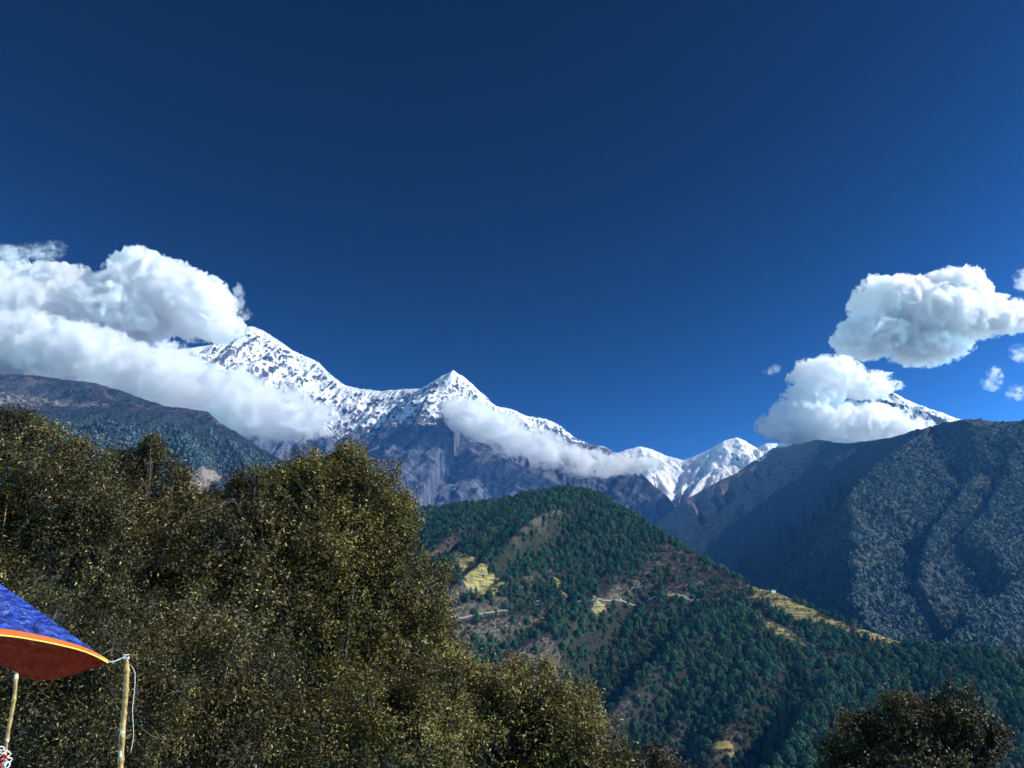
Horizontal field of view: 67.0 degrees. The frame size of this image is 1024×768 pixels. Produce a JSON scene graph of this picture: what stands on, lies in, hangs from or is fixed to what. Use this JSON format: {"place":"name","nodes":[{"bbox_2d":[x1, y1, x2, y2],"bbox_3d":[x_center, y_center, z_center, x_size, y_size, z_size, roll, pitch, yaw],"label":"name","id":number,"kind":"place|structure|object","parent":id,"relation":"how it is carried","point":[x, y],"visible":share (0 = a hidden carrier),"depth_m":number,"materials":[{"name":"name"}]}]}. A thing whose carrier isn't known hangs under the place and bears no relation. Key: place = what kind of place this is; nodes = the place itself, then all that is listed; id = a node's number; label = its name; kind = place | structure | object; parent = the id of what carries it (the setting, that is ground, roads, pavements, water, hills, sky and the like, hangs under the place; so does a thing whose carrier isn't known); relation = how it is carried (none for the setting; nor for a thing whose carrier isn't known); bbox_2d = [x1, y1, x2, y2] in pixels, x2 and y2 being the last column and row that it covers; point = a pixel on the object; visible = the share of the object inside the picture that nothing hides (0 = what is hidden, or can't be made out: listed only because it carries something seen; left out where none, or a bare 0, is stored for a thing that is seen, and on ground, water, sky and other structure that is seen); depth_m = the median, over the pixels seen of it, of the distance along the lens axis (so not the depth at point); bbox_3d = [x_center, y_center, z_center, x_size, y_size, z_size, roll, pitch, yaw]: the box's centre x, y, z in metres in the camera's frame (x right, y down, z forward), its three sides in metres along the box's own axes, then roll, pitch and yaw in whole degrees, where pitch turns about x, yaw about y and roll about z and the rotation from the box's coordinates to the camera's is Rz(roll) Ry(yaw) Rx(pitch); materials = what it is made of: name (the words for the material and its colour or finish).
{"place":"outdoors","nodes":[
{"label":"outdoors","id":0,"kind":"place"},
{"bbox_2d":[0,373,286,557],"bbox_3d":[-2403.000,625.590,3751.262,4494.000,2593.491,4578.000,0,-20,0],"label":"wooded ridge","id":1,"kind":"structure","parent":0,"point":[78,403],"depth_m":4437.80,"materials":[{"name":"green plant"}]},
{"bbox_2d":[0,418,285,498],"bbox_3d":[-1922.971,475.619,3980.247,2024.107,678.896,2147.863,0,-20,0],"label":"ridge forest","id":2,"kind":"object","parent":1,"relation":"on","point":[206,457],"visible":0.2,"depth_m":3879.83,"materials":[{"name":"green plant"}]},
{"bbox_2d":[0,326,676,525],"bbox_3d":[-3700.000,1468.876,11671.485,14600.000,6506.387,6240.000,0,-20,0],"label":"snow mountains","id":3,"kind":"structure","parent":0,"point":[451,436],"depth_m":11586.23,"materials":[{"name":"white snow"}]},
{"bbox_2d":[0,490,1023,767],"bbox_3d":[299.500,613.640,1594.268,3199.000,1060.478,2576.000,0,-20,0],"label":"hill","id":4,"kind":"structure","parent":0,"point":[482,584],"depth_m":1498.76,"materials":[{"name":"green plant"}]},
{"bbox_2d":[66,482,1023,767],"bbox_3d":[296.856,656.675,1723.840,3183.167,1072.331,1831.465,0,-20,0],"label":"hillside forest","id":5,"kind":"object","parent":4,"relation":"on","point":[506,522],"visible":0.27,"depth_m":1492.69,"materials":[{"name":"green plant"}]},
{"bbox_2d":[632,675,639,683],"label":"forest tree","id":6,"kind":"object","parent":4,"relation":"on","point":[635,678],"visible":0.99,"depth_m":1363.21,"materials":[{"name":"green plant"}]},
{"bbox_2d":[637,697,644,704],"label":"forest tree","id":7,"kind":"object","parent":4,"relation":"on","point":[641,700],"visible":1,"depth_m":1322.50,"materials":[{"name":"green plant"}]},
{"bbox_2d":[640,669,646,679],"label":"forest tree","id":8,"kind":"object","parent":4,"relation":"on","point":[643,675],"visible":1,"depth_m":1365.85,"materials":[{"name":"green plant"}]},
{"bbox_2d":[661,655,668,664],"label":"forest tree","id":9,"kind":"object","parent":4,"relation":"on","point":[664,658],"visible":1,"depth_m":1402.82,"materials":[{"name":"green plant"}]},
{"bbox_2d":[666,735,673,746],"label":"forest tree","id":10,"kind":"object","parent":4,"relation":"on","point":[669,740],"visible":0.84,"depth_m":1246.60,"materials":[{"name":"green plant"}]},
{"bbox_2d":[673,657,683,667],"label":"forest tree","id":11,"kind":"object","parent":4,"relation":"on","point":[676,659],"visible":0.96,"depth_m":1400.41,"materials":[{"name":"green plant"}]},
{"bbox_2d":[677,648,685,658],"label":"forest tree","id":12,"kind":"object","parent":4,"relation":"on","point":[680,652],"visible":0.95,"depth_m":1421.61,"materials":[{"name":"green plant"}]},
{"bbox_2d":[678,685,688,694],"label":"forest tree","id":13,"kind":"object","parent":4,"relation":"on","point":[683,689],"visible":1,"depth_m":1359.50,"materials":[{"name":"green plant"}]},
{"bbox_2d":[679,745,687,754],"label":"forest tree","id":14,"kind":"object","parent":4,"relation":"on","point":[683,748],"visible":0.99,"depth_m":1243.50,"materials":[{"name":"green plant"}]},
{"bbox_2d":[690,725,698,736],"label":"forest tree","id":15,"kind":"object","parent":4,"relation":"on","point":[694,732],"visible":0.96,"depth_m":1276.33,"materials":[{"name":"green plant"}]},
{"bbox_2d":[696,735,704,746],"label":"forest tree","id":16,"kind":"object","parent":4,"relation":"on","point":[701,738],"visible":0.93,"depth_m":1231.96,"materials":[{"name":"green plant"}]},
{"bbox_2d":[698,658,704,668],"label":"forest tree","id":17,"kind":"object","parent":4,"relation":"on","point":[701,662],"visible":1,"depth_m":1417.66,"materials":[{"name":"green plant"}]},
{"bbox_2d":[697,751,706,760],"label":"forest tree","id":18,"kind":"object","parent":4,"relation":"on","point":[702,754],"visible":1,"depth_m":1197.01,"materials":[{"name":"green plant"}]},
{"bbox_2d":[703,737,711,749],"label":"forest tree","id":19,"kind":"object","parent":4,"relation":"on","point":[706,742],"visible":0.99,"depth_m":1221.40,"materials":[{"name":"green plant"}]},
{"bbox_2d":[708,715,715,729],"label":"forest tree","id":20,"kind":"object","parent":4,"relation":"on","point":[713,721],"visible":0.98,"depth_m":1259.46,"materials":[{"name":"green plant"}]},
{"bbox_2d":[402,489,1023,767],"bbox_3d":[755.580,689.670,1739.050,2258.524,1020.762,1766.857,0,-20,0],"label":"hillside scrub","id":21,"kind":"object","parent":4,"relation":"on","point":[526,642],"visible":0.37,"depth_m":1531.92,"materials":[{"name":"green plant"}]},
{"bbox_2d":[711,702,717,714],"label":"forest tree","id":22,"kind":"object","parent":4,"relation":"on","point":[714,707],"visible":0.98,"depth_m":1300.44,"materials":[{"name":"green plant"}]},
{"bbox_2d":[712,618,721,627],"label":"forest tree","id":23,"kind":"object","parent":4,"relation":"on","point":[715,620],"visible":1,"depth_m":1511.86,"materials":[{"name":"green plant"}]},
{"bbox_2d":[716,710,723,723],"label":"forest tree","id":24,"kind":"object","parent":4,"relation":"on","point":[719,713],"visible":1,"depth_m":1273.49,"materials":[{"name":"green plant"}]},
{"bbox_2d":[725,659,735,670],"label":"forest tree","id":25,"kind":"object","parent":4,"relation":"on","point":[730,663],"visible":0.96,"depth_m":1405.79,"materials":[{"name":"green plant"}]},
{"bbox_2d":[727,684,735,693],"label":"forest tree","id":26,"kind":"object","parent":4,"relation":"on","point":[730,686],"visible":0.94,"depth_m":1329.51,"materials":[{"name":"green plant"}]},
{"bbox_2d":[734,694,742,705],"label":"forest tree","id":27,"kind":"object","parent":4,"relation":"on","point":[738,699],"visible":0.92,"depth_m":1290.64,"materials":[{"name":"green plant"}]},
{"bbox_2d":[736,749,743,758],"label":"forest tree","id":28,"kind":"object","parent":4,"relation":"on","point":[739,752],"visible":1,"depth_m":1206.31,"materials":[{"name":"green plant"}]},
{"bbox_2d":[743,690,751,700],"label":"forest tree","id":29,"kind":"object","parent":4,"relation":"on","point":[747,693],"visible":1,"depth_m":1301.75,"materials":[{"name":"green plant"}]},
{"bbox_2d":[744,671,751,679],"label":"forest tree","id":30,"kind":"object","parent":4,"relation":"on","point":[748,675],"visible":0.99,"depth_m":1362.61,"materials":[{"name":"green plant"}]},
{"bbox_2d":[744,641,752,649],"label":"forest tree","id":31,"kind":"object","parent":4,"relation":"on","point":[748,644],"visible":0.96,"depth_m":1455.79,"materials":[{"name":"green plant"}]},
{"bbox_2d":[750,727,757,736],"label":"forest tree","id":32,"kind":"object","parent":4,"relation":"on","point":[754,733],"visible":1,"depth_m":1246.03,"materials":[{"name":"green plant"}]},
{"bbox_2d":[750,691,758,699],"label":"forest tree","id":33,"kind":"object","parent":4,"relation":"on","point":[754,694],"visible":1,"depth_m":1303.93,"materials":[{"name":"green plant"}]},
{"bbox_2d":[750,612,759,621],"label":"forest tree","id":34,"kind":"object","parent":4,"relation":"on","point":[754,615],"visible":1,"depth_m":1538.09,"materials":[{"name":"green plant"}]},
{"bbox_2d":[756,649,764,659],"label":"forest tree","id":35,"kind":"object","parent":4,"relation":"on","point":[759,654],"visible":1,"depth_m":1415.69,"materials":[{"name":"green plant"}]},
{"bbox_2d":[760,693,767,704],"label":"forest tree","id":36,"kind":"object","parent":4,"relation":"on","point":[763,697],"visible":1,"depth_m":1303.43,"materials":[{"name":"green plant"}]},
{"bbox_2d":[762,669,771,678],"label":"forest tree","id":37,"kind":"object","parent":4,"relation":"on","point":[766,672],"visible":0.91,"depth_m":1356.02,"materials":[{"name":"green plant"}]},
{"bbox_2d":[766,692,771,705],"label":"forest tree","id":38,"kind":"object","parent":4,"relation":"on","point":[768,698],"visible":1,"depth_m":1307.64,"materials":[{"name":"green plant"}]},
{"bbox_2d":[766,710,776,721],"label":"forest tree","id":39,"kind":"object","parent":4,"relation":"on","point":[771,714],"visible":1,"depth_m":1282.07,"materials":[{"name":"green plant"}]},
{"bbox_2d":[783,744,794,754],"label":"forest tree","id":40,"kind":"object","parent":4,"relation":"on","point":[789,749],"visible":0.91,"depth_m":1068.30,"materials":[{"name":"green plant"}]},
{"bbox_2d":[788,726,794,737],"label":"forest tree","id":41,"kind":"object","parent":4,"relation":"on","point":[792,732],"visible":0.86,"depth_m":1119.16,"materials":[{"name":"green plant"}]},
{"bbox_2d":[788,640,795,647],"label":"forest tree","id":42,"kind":"object","parent":4,"relation":"on","point":[792,643],"visible":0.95,"depth_m":1454.25,"materials":[{"name":"green plant"}]},
{"bbox_2d":[789,695,799,704],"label":"forest tree","id":43,"kind":"object","parent":4,"relation":"on","point":[794,698],"visible":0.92,"depth_m":1295.71,"materials":[{"name":"green plant"}]},
{"bbox_2d":[791,701,798,712],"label":"forest tree","id":44,"kind":"object","parent":4,"relation":"on","point":[793,703],"visible":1,"depth_m":1282.75,"materials":[{"name":"green plant"}]},
{"bbox_2d":[794,741,801,752],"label":"forest tree","id":45,"kind":"object","parent":4,"relation":"on","point":[799,748],"visible":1,"depth_m":1080.29,"materials":[{"name":"green plant"}]},
{"bbox_2d":[801,619,811,627],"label":"forest tree","id":46,"kind":"object","parent":4,"relation":"on","point":[806,621],"visible":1,"depth_m":1518.64,"materials":[{"name":"green plant"}]},
{"bbox_2d":[801,659,812,667],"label":"forest tree","id":47,"kind":"object","parent":4,"relation":"on","point":[806,662],"visible":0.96,"depth_m":1381.10,"materials":[{"name":"green plant"}]},
{"bbox_2d":[812,629,820,638],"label":"forest tree","id":48,"kind":"object","parent":4,"relation":"on","point":[816,633],"visible":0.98,"depth_m":1480.40,"materials":[{"name":"green plant"}]},
{"bbox_2d":[820,672,828,682],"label":"forest tree","id":49,"kind":"object","parent":4,"relation":"on","point":[824,677],"visible":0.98,"depth_m":1330.90,"materials":[{"name":"green plant"}]},
{"bbox_2d":[844,660,854,668],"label":"forest tree","id":50,"kind":"object","parent":4,"relation":"on","point":[847,663],"visible":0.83,"depth_m":1367.12,"materials":[{"name":"green plant"}]},
{"bbox_2d":[874,650,881,659],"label":"forest tree","id":51,"kind":"object","parent":4,"relation":"on","point":[878,656],"visible":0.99,"depth_m":1402.35,"materials":[{"name":"green plant"}]},
{"bbox_2d":[875,643,883,650],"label":"forest tree","id":52,"kind":"object","parent":4,"relation":"on","point":[878,645],"visible":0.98,"depth_m":1431.23,"materials":[{"name":"green plant"}]},
{"bbox_2d":[878,670,889,680],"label":"forest tree","id":53,"kind":"object","parent":4,"relation":"on","point":[882,674],"visible":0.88,"depth_m":1325.21,"materials":[{"name":"green plant"}]},
{"bbox_2d":[889,652,898,661],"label":"forest tree","id":54,"kind":"object","parent":4,"relation":"on","point":[893,655],"visible":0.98,"depth_m":1388.82,"materials":[{"name":"green plant"}]},
{"bbox_2d":[891,677,901,686],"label":"forest tree","id":55,"kind":"object","parent":4,"relation":"on","point":[897,681],"visible":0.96,"depth_m":1307.17,"materials":[{"name":"green plant"}]},
{"bbox_2d":[893,643,901,651],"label":"forest tree","id":56,"kind":"object","parent":4,"relation":"on","point":[897,647],"visible":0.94,"depth_m":1419.76,"materials":[{"name":"green plant"}]},
{"bbox_2d":[902,639,911,648],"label":"forest tree","id":57,"kind":"object","parent":4,"relation":"on","point":[906,643],"visible":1,"depth_m":1428.50,"materials":[{"name":"green plant"}]},
{"bbox_2d":[908,646,917,654],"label":"forest tree","id":58,"kind":"object","parent":4,"relation":"on","point":[913,649],"visible":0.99,"depth_m":1403.58,"materials":[{"name":"green plant"}]},
{"bbox_2d":[914,640,924,649],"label":"forest tree","id":59,"kind":"object","parent":4,"relation":"on","point":[920,643],"visible":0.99,"depth_m":1417.35,"materials":[{"name":"green plant"}]},
{"bbox_2d":[921,664,928,674],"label":"forest tree","id":60,"kind":"object","parent":4,"relation":"on","point":[926,670],"visible":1,"depth_m":1343.70,"materials":[{"name":"green plant"}]},
{"bbox_2d":[921,676,928,688],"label":"forest tree","id":61,"kind":"object","parent":4,"relation":"on","point":[925,683],"visible":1,"depth_m":1313.94,"materials":[{"name":"green plant"}]},
{"bbox_2d":[927,648,932,657],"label":"forest tree","id":62,"kind":"object","parent":4,"relation":"on","point":[929,653],"visible":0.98,"depth_m":1385.11,"materials":[{"name":"green plant"}]},
{"bbox_2d":[929,667,937,676],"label":"forest tree","id":63,"kind":"object","parent":4,"relation":"on","point":[933,671],"visible":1,"depth_m":1331.31,"materials":[{"name":"green plant"}]},
{"bbox_2d":[937,675,947,684],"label":"forest tree","id":64,"kind":"object","parent":4,"relation":"on","point":[942,677],"visible":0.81,"depth_m":1299.10,"materials":[{"name":"green plant"}]},
{"bbox_2d":[951,676,961,685],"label":"forest tree","id":65,"kind":"object","parent":4,"relation":"on","point":[957,680],"visible":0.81,"depth_m":1279.51,"materials":[{"name":"green plant"}]},
{"bbox_2d":[982,643,991,653],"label":"forest tree","id":66,"kind":"object","parent":4,"relation":"on","point":[987,646],"visible":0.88,"depth_m":1374.90,"materials":[{"name":"green plant"}]},
{"bbox_2d":[988,648,997,658],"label":"forest tree","id":67,"kind":"object","parent":4,"relation":"on","point":[993,653],"visible":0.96,"depth_m":1351.39,"materials":[{"name":"green plant"}]},
{"bbox_2d":[996,647,1005,656],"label":"forest tree","id":68,"kind":"object","parent":4,"relation":"on","point":[1000,650],"visible":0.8,"depth_m":1350.30,"materials":[{"name":"green plant"}]},
{"bbox_2d":[999,655,1008,666],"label":"forest tree","id":69,"kind":"object","parent":4,"relation":"on","point":[1004,659],"visible":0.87,"depth_m":1324.04,"materials":[{"name":"green plant"}]},
{"bbox_2d":[1005,652,1017,661],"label":"forest tree","id":70,"kind":"object","parent":4,"relation":"on","point":[1009,656],"visible":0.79,"depth_m":1330.72,"materials":[{"name":"green plant"}]},
{"bbox_2d":[1010,673,1017,685],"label":"forest tree","id":71,"kind":"object","parent":4,"relation":"on","point":[1013,676],"visible":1,"depth_m":1272.66,"materials":[{"name":"green plant"}]},
{"bbox_2d":[1009,649,1018,660],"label":"forest tree","id":72,"kind":"object","parent":4,"relation":"on","point":[1012,652],"visible":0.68,"depth_m":1345.56,"materials":[{"name":"green plant"}]},
{"bbox_2d":[1010,661,1018,671],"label":"forest tree","id":73,"kind":"object","parent":4,"relation":"on","point":[1014,664],"visible":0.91,"depth_m":1304.69,"materials":[{"name":"green plant"}]},
{"bbox_2d":[1009,708,1019,715],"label":"forest tree","id":74,"kind":"object","parent":4,"relation":"on","point":[1016,711],"visible":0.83,"depth_m":1184.42,"materials":[{"name":"green plant"}]},
{"bbox_2d":[1013,715,1021,727],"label":"forest tree","id":75,"kind":"object","parent":4,"relation":"on","point":[1018,721],"visible":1,"depth_m":1166.07,"materials":[{"name":"green plant"}]},
{"bbox_2d":[1013,726,1021,738],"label":"forest tree","id":76,"kind":"object","parent":4,"relation":"on","point":[1015,730],"visible":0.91,"depth_m":1144.95,"materials":[{"name":"green plant"}]},
{"bbox_2d":[0,0,1023,459],"label":"sky","id":77,"kind":"structure","parent":0,"point":[680,229],"materials":[{"name":"blue"}]},
{"bbox_2d":[451,594,755,618],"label":"dirt road","id":78,"kind":"structure","parent":0,"point":[597,599],"depth_m":1595.34,"materials":[{"name":"beige soil"}]},
{"bbox_2d":[616,437,777,504],"bbox_3d":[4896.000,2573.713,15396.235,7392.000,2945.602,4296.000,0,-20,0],"label":"glacier mountain","id":79,"kind":"structure","parent":0,"point":[676,481],"depth_m":15065.59,"materials":[{"name":"white snow"}]},
{"bbox_2d":[750,608,818,651],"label":"footpath","id":80,"kind":"structure","parent":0,"point":[794,635],"depth_m":1509.01,"materials":[{"name":"brown soil"}]},
{"bbox_2d":[656,419,1023,654],"bbox_3d":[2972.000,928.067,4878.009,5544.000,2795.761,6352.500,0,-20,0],"label":"wooded mountain","id":81,"kind":"structure","parent":0,"point":[733,522],"depth_m":4537.34,"materials":[{"name":"green plant"}]},
{"bbox_2d":[749,417,1023,655],"bbox_3d":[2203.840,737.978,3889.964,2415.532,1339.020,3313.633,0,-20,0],"label":"mountain forest","id":82,"kind":"object","parent":81,"relation":"on","point":[1013,598],"visible":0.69,"depth_m":3212.02,"materials":[{"name":"green plant"}]},
{"bbox_2d":[739,385,960,471],"bbox_3d":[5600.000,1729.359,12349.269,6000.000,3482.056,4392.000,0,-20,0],"label":"snowy mountain","id":83,"kind":"structure","parent":0,"point":[874,413],"depth_m":12134.08,"materials":[{"name":"white snow"}]},
{"bbox_3d":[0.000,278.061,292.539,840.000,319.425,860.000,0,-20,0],"label":"ground","id":84,"kind":"structure","parent":0,"visible":0},
{"bbox_2d":[0,672,18,767],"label":"bamboo pole","id":85,"kind":"object","parent":84,"relation":"on","point":[3,759],"visible":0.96,"depth_m":8.88,"materials":[{"name":"beige wood"}]},
{"bbox_2d":[0,584,108,679],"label":"tarp canopy","id":86,"kind":"object","parent":85,"relation":"attached to","point":[35,644],"visible":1,"depth_m":8.07,"materials":[{"name":"fabric"}]},
{"bbox_2d":[0,397,178,619],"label":"broadleaf tree","id":87,"kind":"object","parent":84,"relation":"on","point":[32,536],"visible":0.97,"depth_m":22.82,"materials":[{"name":"green plant"}]},
{"bbox_2d":[0,562,222,767],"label":"broadleaf tree","id":88,"kind":"object","parent":84,"relation":"on","point":[40,716],"visible":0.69,"depth_m":16.04,"materials":[{"name":"green plant"}]},
{"bbox_2d":[117,654,136,767],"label":"bamboo pole","id":89,"kind":"object","parent":84,"relation":"on","point":[122,735],"visible":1,"depth_m":7.53,"materials":[{"name":"beige wood"}]},
{"bbox_2d":[128,664,134,752],"bbox_3d":[-3.721,3.143,7.510,0.191,0.800,0.023,-4,-20,12],"label":"loose cord","id":90,"kind":"object","parent":89,"relation":"hanging from","point":[132,711],"visible":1,"depth_m":7.48,"materials":[{"name":"white fabric"}]},
{"bbox_2d":[51,430,252,761],"bbox_3d":[-13.231,11.968,26.448,8.199,22.386,5.796,0,-20,0],"label":"broadleaf tree","id":91,"kind":"object","parent":84,"relation":"on","point":[144,479],"visible":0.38,"depth_m":29.72,"materials":[{"name":"green plant"}]},
{"bbox_2d":[65,567,347,767],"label":"broadleaf tree","id":92,"kind":"object","parent":84,"relation":"on","point":[228,639],"visible":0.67,"depth_m":17.86,"materials":[{"name":"green plant"}]},
{"bbox_2d":[124,457,344,767],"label":"broadleaf tree","id":93,"kind":"object","parent":84,"relation":"on","point":[218,563],"visible":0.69,"depth_m":24.32,"materials":[{"name":"green plant"}]},
{"bbox_2d":[210,433,475,767],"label":"broadleaf tree","id":94,"kind":"object","parent":84,"relation":"on","point":[357,554],"visible":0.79,"depth_m":25.45,"materials":[{"name":"green plant"}]},
{"bbox_2d":[222,650,494,767],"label":"broadleaf tree","id":95,"kind":"object","parent":84,"relation":"on","point":[415,718],"visible":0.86,"depth_m":18.41,"materials":[{"name":"green plant"}]},
{"bbox_2d":[379,645,648,767],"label":"broadleaf tree","id":96,"kind":"object","parent":84,"relation":"on","point":[559,724],"visible":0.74,"depth_m":21.38,"materials":[{"name":"green plant"}]},
{"bbox_2d":[604,736,696,767],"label":"shrub","id":97,"kind":"object","parent":84,"relation":"on","point":[656,755],"visible":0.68,"depth_m":23.15,"materials":[{"name":"green plant"}]},
{"bbox_2d":[809,678,1022,767],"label":"broadleaf tree","id":98,"kind":"object","parent":84,"relation":"on","point":[912,730],"visible":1,"depth_m":30.50,"materials":[{"name":"green plant"}]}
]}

